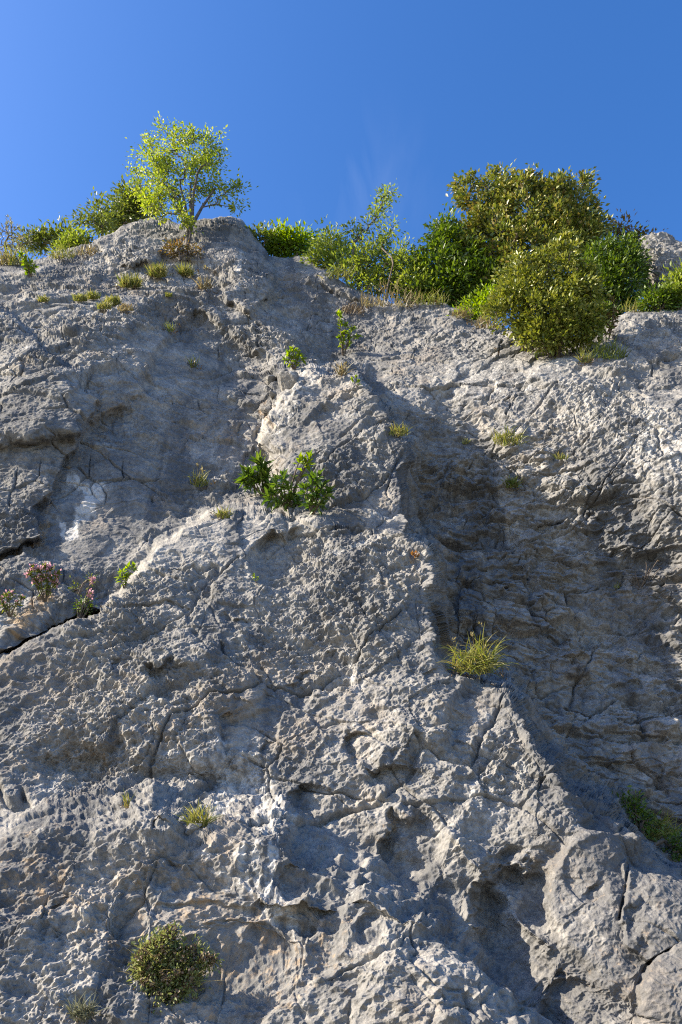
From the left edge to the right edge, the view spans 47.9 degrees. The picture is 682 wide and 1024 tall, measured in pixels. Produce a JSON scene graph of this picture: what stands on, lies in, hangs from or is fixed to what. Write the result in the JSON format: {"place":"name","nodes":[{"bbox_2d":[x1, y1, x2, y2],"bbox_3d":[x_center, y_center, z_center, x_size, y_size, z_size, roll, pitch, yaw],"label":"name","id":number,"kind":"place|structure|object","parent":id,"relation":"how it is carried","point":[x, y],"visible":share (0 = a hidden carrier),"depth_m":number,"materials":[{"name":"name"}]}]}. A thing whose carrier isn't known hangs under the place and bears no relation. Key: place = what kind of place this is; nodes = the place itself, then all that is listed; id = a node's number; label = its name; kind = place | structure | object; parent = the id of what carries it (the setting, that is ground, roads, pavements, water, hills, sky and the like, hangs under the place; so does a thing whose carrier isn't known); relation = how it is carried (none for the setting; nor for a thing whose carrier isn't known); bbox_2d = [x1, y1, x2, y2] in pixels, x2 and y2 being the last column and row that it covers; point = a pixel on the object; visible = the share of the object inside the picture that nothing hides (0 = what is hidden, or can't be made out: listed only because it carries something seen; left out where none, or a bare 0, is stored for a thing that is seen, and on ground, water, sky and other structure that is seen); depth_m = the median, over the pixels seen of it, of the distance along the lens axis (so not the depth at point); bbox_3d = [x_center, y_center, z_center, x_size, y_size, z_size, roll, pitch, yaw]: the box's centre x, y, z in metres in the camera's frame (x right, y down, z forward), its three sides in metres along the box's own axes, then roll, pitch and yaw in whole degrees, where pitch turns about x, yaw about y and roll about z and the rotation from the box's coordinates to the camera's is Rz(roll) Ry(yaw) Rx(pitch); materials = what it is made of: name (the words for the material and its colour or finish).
{"place":"outdoors","nodes":[
{"label":"outdoors","id":0,"kind":"place"},
{"bbox_2d":[263,454,278,497],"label":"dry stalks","id":1,"kind":"object","parent":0,"point":[271,470],"visible":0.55,"depth_m":7.94,"materials":[{"name":"beige plant"}]},
{"bbox_2d":[0,216,681,1023],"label":"cliff","id":2,"kind":"structure","parent":0,"point":[406,828],"depth_m":5.88,"materials":[{"name":"stone"}]},
{"bbox_2d":[0,248,18,265],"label":"grass tuft","id":3,"kind":"object","parent":2,"relation":"on","point":[3,260],"visible":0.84,"depth_m":14.91,"materials":[{"name":"plant"}]},
{"bbox_2d":[0,589,25,616],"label":"flowering plant","id":4,"kind":"object","parent":2,"relation":"on","point":[5,604],"visible":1,"depth_m":5.91,"materials":[{"name":"green plant"}]},
{"bbox_2d":[0,214,38,255],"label":"bush","id":5,"kind":"object","parent":2,"relation":"on","point":[11,235],"visible":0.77,"depth_m":15.82,"materials":[{"name":"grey plant"}]},
{"bbox_2d":[0,236,38,265],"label":"grass tuft","id":6,"kind":"object","parent":2,"relation":"on","point":[16,260],"visible":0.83,"depth_m":14.90,"materials":[{"name":"green plant"}]},
{"bbox_2d":[17,249,38,276],"bbox_3d":[-5.720,-4.528,13.967,0.258,0.412,0.442,-27,-41,36],"label":"sapling","id":7,"kind":"object","parent":2,"relation":"on","point":[29,269],"visible":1,"depth_m":13.96,"materials":[{"name":"green plant"}]},
{"bbox_2d":[24,561,61,602],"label":"flowering plant","id":8,"kind":"object","parent":2,"relation":"on","point":[46,577],"visible":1,"depth_m":6.03,"materials":[{"name":"pink plant"}]},
{"bbox_2d":[37,294,50,301],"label":"cushion plant","id":9,"kind":"object","parent":2,"relation":"on","point":[43,299],"visible":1,"depth_m":12.06,"materials":[{"name":"green plant"}]},
{"bbox_2d":[10,216,79,258],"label":"bush","id":10,"kind":"object","parent":2,"relation":"on","point":[40,237],"visible":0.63,"depth_m":17.19,"materials":[{"name":"green plant"}]},
{"bbox_2d":[43,242,75,261],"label":"grass tuft","id":11,"kind":"object","parent":2,"relation":"on","point":[60,257],"visible":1,"depth_m":14.91,"materials":[{"name":"green plant"}]},
{"bbox_2d":[46,220,104,254],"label":"bush","id":12,"kind":"object","parent":2,"relation":"on","point":[73,239],"visible":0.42,"depth_m":16.13,"materials":[{"name":"green plant"}]},
{"bbox_2d":[72,292,87,301],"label":"cushion plant","id":13,"kind":"object","parent":2,"relation":"on","point":[80,297],"visible":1,"depth_m":12.24,"materials":[{"name":"green plant"}]},
{"bbox_2d":[51,988,109,1023],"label":"grass tuft","id":14,"kind":"object","parent":2,"relation":"on","point":[80,1011],"visible":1,"depth_m":3.12,"materials":[{"name":"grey plant"}]},
{"bbox_2d":[68,572,96,595],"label":"creeping plant","id":15,"kind":"object","parent":2,"relation":"on","point":[79,587],"visible":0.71,"depth_m":6.33,"materials":[{"name":"green plant"}]},
{"bbox_2d":[71,593,97,617],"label":"creeping plant","id":16,"kind":"object","parent":2,"relation":"on","point":[80,609],"visible":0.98,"depth_m":6.08,"materials":[{"name":"green plant"}]},
{"bbox_2d":[75,239,101,258],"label":"grass tuft","id":17,"kind":"object","parent":2,"relation":"on","point":[89,251],"visible":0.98,"depth_m":15.12,"materials":[{"name":"plant"}]},
{"bbox_2d":[84,577,95,611],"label":"flowering plant","id":18,"kind":"object","parent":2,"relation":"on","point":[91,580],"visible":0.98,"depth_m":6.11,"materials":[{"name":"pink plant"}]},
{"bbox_2d":[65,186,120,237],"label":"bush","id":19,"kind":"object","parent":2,"relation":"on","point":[95,219],"visible":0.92,"depth_m":17.77,"materials":[{"name":"green plant"}]},
{"bbox_2d":[85,288,100,299],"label":"cushion plant","id":20,"kind":"object","parent":2,"relation":"on","point":[93,296],"visible":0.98,"depth_m":12.35,"materials":[{"name":"green plant"}]},
{"bbox_2d":[95,300,112,308],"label":"cushion plant","id":21,"kind":"object","parent":2,"relation":"on","point":[104,305],"visible":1,"depth_m":11.79,"materials":[{"name":"green plant"}]},
{"bbox_2d":[103,293,122,305],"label":"cushion plant","id":22,"kind":"object","parent":2,"relation":"on","point":[115,300],"visible":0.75,"depth_m":12.16,"materials":[{"name":"green plant"}]},
{"bbox_2d":[117,302,133,310],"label":"cushion plant","id":23,"kind":"object","parent":2,"relation":"on","point":[127,307],"visible":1,"depth_m":11.67,"materials":[{"name":"beige plant"}]},
{"bbox_2d":[114,561,138,587],"bbox_3d":[-1.745,0.509,6.219,0.127,0.200,0.226,28,-41,-37],"label":"sapling","id":24,"kind":"object","parent":2,"relation":"on","point":[127,574],"visible":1,"depth_m":6.22,"materials":[{"name":"green plant"}]},
{"bbox_2d":[88,167,164,237],"bbox_3d":[-5.280,-7.392,19.325,1.937,2.712,1.451,-7,-33,11],"label":"bush","id":25,"kind":"object","parent":2,"relation":"on","point":[125,210],"visible":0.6,"depth_m":19.23,"materials":[{"name":"green plant"}]},
{"bbox_2d":[119,792,135,808],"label":"grass tuft","id":26,"kind":"object","parent":2,"relation":"on","point":[126,804],"visible":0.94,"depth_m":4.24,"materials":[{"name":"green plant"}]},
{"bbox_2d":[115,271,145,288],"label":"cushion plant","id":27,"kind":"object","parent":2,"relation":"on","point":[126,281],"visible":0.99,"depth_m":13.25,"materials":[{"name":"green plant"}]},
{"bbox_2d":[144,262,169,279],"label":"cushion plant","id":28,"kind":"object","parent":2,"relation":"on","point":[156,271],"visible":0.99,"depth_m":13.85,"materials":[{"name":"green plant"}]},
{"bbox_2d":[165,292,172,296],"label":"cushion plant","id":29,"kind":"object","parent":2,"relation":"on","point":[168,295],"visible":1,"depth_m":12.84,"materials":[{"name":"green plant"}]},
{"bbox_2d":[162,322,180,333],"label":"grass tuft","id":30,"kind":"object","parent":2,"relation":"on","point":[169,329],"visible":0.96,"depth_m":11.75,"materials":[{"name":"green plant"}]},
{"bbox_2d":[121,920,223,1013],"bbox_3d":[-0.741,1.997,3.340,0.488,0.398,0.251,0,-32,0],"label":"heath shrub","id":31,"kind":"object","parent":2,"relation":"on","point":[155,964],"visible":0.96,"depth_m":3.35,"materials":[{"name":"green plant"}]},
{"bbox_2d":[178,816,185,823],"bbox_3d":[-0.861,1.665,4.150,0.061,0.045,0.046,0,-32,0],"label":"stone","id":32,"kind":"object","parent":2,"relation":"on","point":[181,822],"visible":0.45,"depth_m":4.14,"materials":[{"name":"stone"}]},
{"bbox_2d":[159,236,204,261],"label":"bush","id":33,"kind":"object","parent":2,"relation":"on","point":[179,252],"visible":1,"depth_m":14.69,"materials":[{"name":"brown plant"}]},
{"bbox_2d":[174,261,199,278],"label":"cushion plant","id":34,"kind":"object","parent":2,"relation":"on","point":[184,270],"visible":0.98,"depth_m":14.23,"materials":[{"name":"green plant"}]},
{"bbox_2d":[122,111,257,247],"bbox_3d":[-3.252,-7.028,16.474,3.017,4.468,1.379,0,-32,0],"label":"ash tree","id":35,"kind":"object","parent":2,"relation":"on","point":[205,161],"visible":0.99,"depth_m":16.54,"materials":[{"name":"green plant"}]},
{"bbox_2d":[185,823,201,834],"bbox_3d":[-0.768,1.656,4.017,0.090,0.063,0.060,0,-32,0],"label":"stone","id":36,"kind":"object","parent":2,"relation":"on","point":[191,828],"visible":0.94,"depth_m":4.00,"materials":[{"name":"stone"}]},
{"bbox_2d":[185,355,201,369],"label":"grass tuft","id":37,"kind":"object","parent":2,"relation":"on","point":[193,363],"visible":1,"depth_m":11.04,"materials":[{"name":"green plant"}]},
{"bbox_2d":[171,799,224,827],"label":"grass tuft","id":38,"kind":"object","parent":2,"relation":"on","point":[204,819],"visible":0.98,"depth_m":4.03,"materials":[{"name":"green plant"}]},
{"bbox_2d":[186,265,214,290],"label":"grass tuft","id":39,"kind":"object","parent":2,"relation":"on","point":[201,286],"visible":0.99,"depth_m":13.34,"materials":[{"name":"beige plant"}]},
{"bbox_2d":[189,463,215,488],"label":"grass tuft","id":40,"kind":"object","parent":2,"relation":"on","point":[198,482],"visible":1,"depth_m":8.29,"materials":[{"name":"green plant"}]},
{"bbox_2d":[208,505,235,519],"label":"grass tuft","id":41,"kind":"object","parent":2,"relation":"on","point":[223,514],"visible":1,"depth_m":7.13,"materials":[{"name":"green plant"}]},
{"bbox_2d":[234,450,274,497],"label":"leafy plant","id":42,"kind":"object","parent":2,"relation":"on","point":[259,476],"visible":0.84,"depth_m":8.00,"materials":[{"name":"green plant"}]},
{"bbox_2d":[245,221,280,249],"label":"bush","id":43,"kind":"object","parent":2,"relation":"on","point":[260,232],"visible":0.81,"depth_m":17.96,"materials":[{"name":"green plant"}]},
{"bbox_2d":[260,406,271,413],"bbox_3d":[-0.991,-1.358,10.278,0.178,0.128,0.119,0,-32,0],"label":"stone","id":44,"kind":"object","parent":2,"relation":"on","point":[266,410],"visible":0.82,"depth_m":10.24,"materials":[{"name":"stone"}]},
{"bbox_2d":[265,375,275,384],"bbox_3d":[-1.020,-1.888,10.963,0.168,0.148,0.148,-12,-34,19],"label":"stone","id":45,"kind":"object","parent":2,"relation":"on","point":[269,379],"visible":0.84,"depth_m":10.92,"materials":[{"name":"stone"}]},
{"bbox_2d":[269,390,276,397],"bbox_3d":[-0.908,-1.592,10.362,0.124,0.089,0.116,0,-32,0],"label":"stone","id":46,"kind":"object","parent":2,"relation":"on","point":[272,394],"visible":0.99,"depth_m":10.32,"materials":[{"name":"stone"}]},
{"bbox_2d":[257,469,304,511],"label":"leafy plant","id":47,"kind":"object","parent":2,"relation":"on","point":[280,501],"visible":0.98,"depth_m":7.41,"materials":[{"name":"green plant"}]},
{"bbox_2d":[276,371,298,391],"bbox_3d":[-0.701,-1.715,10.137,0.310,0.275,0.288,0,-32,0],"label":"stone","id":48,"kind":"object","parent":2,"relation":"on","point":[287,379],"visible":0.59,"depth_m":10.05,"materials":[{"name":"stone"}]},
{"bbox_2d":[257,217,326,257],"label":"bush","id":49,"kind":"object","parent":2,"relation":"on","point":[286,245],"visible":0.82,"depth_m":18.18,"materials":[{"name":"green plant"}]},
{"bbox_2d":[282,346,306,369],"bbox_3d":[-0.645,-2.130,10.568,0.369,0.299,0.264,0,-32,0],"label":"sapling","id":50,"kind":"object","parent":2,"relation":"on","point":[293,362],"visible":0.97,"depth_m":10.56,"materials":[{"name":"green plant"}]},
{"bbox_2d":[290,450,315,500],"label":"leafy plant","id":51,"kind":"object","parent":2,"relation":"on","point":[306,462],"visible":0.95,"depth_m":7.44,"materials":[{"name":"green plant"}]},
{"bbox_2d":[297,468,335,515],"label":"leafy plant","id":52,"kind":"object","parent":2,"relation":"on","point":[310,501],"visible":0.99,"depth_m":7.17,"materials":[{"name":"green plant"}]},
{"bbox_2d":[299,214,358,276],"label":"bush","id":53,"kind":"object","parent":2,"relation":"on","point":[320,246],"visible":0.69,"depth_m":16.71,"materials":[{"name":"green plant"}]},
{"bbox_2d":[318,261,355,284],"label":"grass tuft","id":54,"kind":"object","parent":2,"relation":"on","point":[334,271],"visible":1,"depth_m":14.95,"materials":[{"name":"green plant"}]},
{"bbox_2d":[332,360,356,377],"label":"grass tuft","id":55,"kind":"object","parent":2,"relation":"on","point":[342,371],"visible":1,"depth_m":9.84,"materials":[{"name":"plant"}]},
{"bbox_2d":[335,310,362,355],"bbox_3d":[0.073,-2.908,12.341,0.427,0.621,0.466,-17,-36,25],"label":"sapling","id":56,"kind":"object","parent":2,"relation":"on","point":[344,332],"visible":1,"depth_m":12.38,"materials":[{"name":"green plant"}]},
{"bbox_2d":[341,301,364,313],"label":"grass tuft","id":57,"kind":"object","parent":2,"relation":"on","point":[344,308],"visible":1,"depth_m":14.04,"materials":[{"name":"beige plant"}]},
{"bbox_2d":[351,374,361,388],"bbox_3d":[0.190,-1.608,9.408,0.158,0.139,0.110,27,-41,-36],"label":"sapling","id":58,"kind":"object","parent":2,"relation":"on","point":[357,379],"visible":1,"depth_m":9.41,"materials":[{"name":"green plant"}]},
{"bbox_2d":[327,231,409,303],"bbox_3d":[0.644,-4.899,15.518,1.902,2.080,1.215,0,-32,0],"label":"bush","id":59,"kind":"object","parent":2,"relation":"on","point":[375,273],"visible":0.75,"depth_m":15.31,"materials":[{"name":"green plant"}]},
{"bbox_2d":[340,178,402,290],"bbox_3d":[0.684,-5.762,16.150,1.411,3.673,0.779,0,-32,0],"label":"sapling","id":60,"kind":"object","parent":2,"relation":"on","point":[360,231],"visible":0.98,"depth_m":16.46,"materials":[{"name":"green plant"}]},
{"bbox_2d":[346,276,424,308],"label":"grass tuft","id":61,"kind":"object","parent":2,"relation":"on","point":[370,303],"visible":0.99,"depth_m":14.25,"materials":[{"name":"plant"}]},
{"bbox_2d":[371,207,408,300],"bbox_3d":[0.984,-5.087,15.560,0.746,2.780,0.785,24,-39,-33],"label":"sapling","id":62,"kind":"object","parent":2,"relation":"on","point":[388,235],"visible":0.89,"depth_m":15.81,"materials":[{"name":"green plant"}]},
{"bbox_2d":[388,420,414,439],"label":"grass tuft","id":63,"kind":"object","parent":2,"relation":"on","point":[402,431],"visible":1,"depth_m":8.32,"materials":[{"name":"green plant"}]},
{"bbox_2d":[376,233,446,303],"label":"bush","id":64,"kind":"object","parent":2,"relation":"on","point":[407,270],"visible":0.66,"depth_m":15.03,"materials":[{"name":"green plant"}]},
{"bbox_2d":[411,550,419,558],"bbox_3d":[0.638,0.364,6.579,0.094,0.068,0.062,23,-38,-32],"label":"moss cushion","id":65,"kind":"object","parent":2,"relation":"on","point":[415,555],"visible":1,"depth_m":6.58,"materials":[{"name":"plant"}]},
{"bbox_2d":[410,288,457,304],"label":"grass tuft","id":66,"kind":"object","parent":2,"relation":"on","point":[437,301],"visible":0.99,"depth_m":14.15,"materials":[{"name":"green plant"}]},
{"bbox_2d":[397,202,509,308],"bbox_3d":[2.364,-4.919,15.303,2.681,3.264,1.405,0,-32,0],"label":"bush","id":67,"kind":"object","parent":2,"relation":"on","point":[455,264],"visible":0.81,"depth_m":14.97,"materials":[{"name":"green plant"}]},
{"bbox_2d":[438,303,473,321],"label":"grass tuft","id":68,"kind":"object","parent":2,"relation":"on","point":[464,314],"visible":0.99,"depth_m":13.28,"materials":[{"name":"beige plant"}]},
{"bbox_2d":[461,437,470,443],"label":"grass tuft","id":69,"kind":"object","parent":2,"relation":"on","point":[464,442],"visible":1,"depth_m":9.83,"materials":[{"name":"green plant"}]},
{"bbox_2d":[446,279,498,321],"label":"bush","id":70,"kind":"object","parent":2,"relation":"on","point":[475,306],"visible":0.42,"depth_m":13.55,"materials":[{"name":"green plant"}]},
{"bbox_2d":[437,622,519,685],"bbox_3d":[0.975,1.073,5.557,0.649,0.498,0.495,0,-32,0],"label":"grass tuft","id":71,"kind":"object","parent":2,"relation":"on","point":[482,666],"visible":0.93,"depth_m":5.54,"materials":[{"name":"green plant"}]},
{"bbox_2d":[467,311,504,329],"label":"grass tuft","id":72,"kind":"object","parent":2,"relation":"on","point":[481,319],"visible":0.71,"depth_m":12.76,"materials":[{"name":"plant"}]},
{"bbox_2d":[501,475,522,492],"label":"grass tuft","id":73,"kind":"object","parent":2,"relation":"on","point":[513,483],"visible":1,"depth_m":8.84,"materials":[{"name":"green plant"}]},
{"bbox_2d":[489,424,545,445],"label":"grass tuft","id":74,"kind":"object","parent":2,"relation":"on","point":[504,441],"visible":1,"depth_m":9.37,"materials":[{"name":"green plant"}]},
{"bbox_2d":[494,344,562,353],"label":"grass tuft","id":75,"kind":"object","parent":2,"relation":"on","point":[526,349],"visible":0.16,"depth_m":11.42,"materials":[{"name":"plant"}]},
{"bbox_2d":[442,158,617,318],"bbox_3d":[3.946,-5.136,15.399,3.564,6.350,1.564,0,-32,0],"label":"bush","id":76,"kind":"object","parent":2,"relation":"on","point":[504,223],"visible":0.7,"depth_m":15.90,"materials":[{"name":"green plant"}]},
{"bbox_2d":[479,225,615,360],"bbox_3d":[3.085,-3.355,11.594,2.125,2.719,0.945,0,-32,0],"label":"bush","id":77,"kind":"object","parent":2,"relation":"on","point":[563,309],"visible":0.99,"depth_m":11.28,"materials":[{"name":"green plant"}]},
{"bbox_2d":[552,451,570,459],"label":"grass tuft","id":78,"kind":"object","parent":2,"relation":"on","point":[561,457],"visible":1,"depth_m":9.03,"materials":[{"name":"green plant"}]},
{"bbox_2d":[573,348,597,365],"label":"grass tuft","id":79,"kind":"object","parent":2,"relation":"on","point":[581,359],"visible":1,"depth_m":10.63,"materials":[{"name":"green plant"}]},
{"bbox_2d":[586,336,630,359],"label":"grass tuft","id":80,"kind":"object","parent":2,"relation":"on","point":[607,354],"visible":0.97,"depth_m":10.76,"materials":[{"name":"green plant"}]},
{"bbox_2d":[568,223,659,326],"bbox_3d":[4.906,-4.144,14.100,2.047,3.033,1.310,0,-32,0],"label":"bush","id":81,"kind":"object","parent":2,"relation":"on","point":[613,260],"visible":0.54,"depth_m":14.04,"materials":[{"name":"green plant"}]},
{"bbox_2d":[618,298,647,312],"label":"grass tuft","id":82,"kind":"object","parent":2,"relation":"on","point":[631,308],"visible":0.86,"depth_m":12.84,"materials":[{"name":"plant"}]},
{"bbox_2d":[601,208,667,242],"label":"bush","id":83,"kind":"object","parent":2,"relation":"on","point":[619,229],"visible":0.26,"depth_m":16.36,"materials":[{"name":"green plant"}]},
{"bbox_2d":[612,785,681,861],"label":"creeping plant","id":84,"kind":"object","parent":2,"relation":"on","point":[637,811],"visible":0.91,"depth_m":5.16,"materials":[{"name":"green plant"}]},
{"bbox_2d":[625,276,681,311],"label":"bush","id":85,"kind":"object","parent":2,"relation":"on","point":[664,299],"visible":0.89,"depth_m":12.70,"materials":[{"name":"green plant"}]},
{"bbox_2d":[633,232,681,309],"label":"outcrop","id":86,"kind":"object","parent":2,"relation":"on","point":[665,248],"visible":0.47,"depth_m":14.74,"materials":[{"name":"stone"}]},
{"bbox_2d":[640,807,681,840],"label":"grass tuft","id":87,"kind":"object","parent":2,"relation":"on","point":[658,835],"visible":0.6,"depth_m":5.27,"materials":[{"name":"green plant"}]},
{"bbox_2d":[647,257,681,309],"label":"bush","id":88,"kind":"object","parent":2,"relation":"on","point":[676,274],"visible":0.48,"depth_m":12.96,"materials":[{"name":"green plant"}]},
{"bbox_2d":[0,0,681,327],"label":"sky","id":89,"kind":"structure","parent":0,"point":[323,104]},
{"bbox_2d":[604,295,619,339],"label":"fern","id":90,"kind":"object","parent":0,"point":[613,316],"visible":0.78,"depth_m":11.66,"materials":[{"name":"green plant"}]},
{"bbox_2d":[630,560,659,589],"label":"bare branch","id":91,"kind":"object","parent":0,"point":[645,578],"visible":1,"depth_m":7.74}
]}

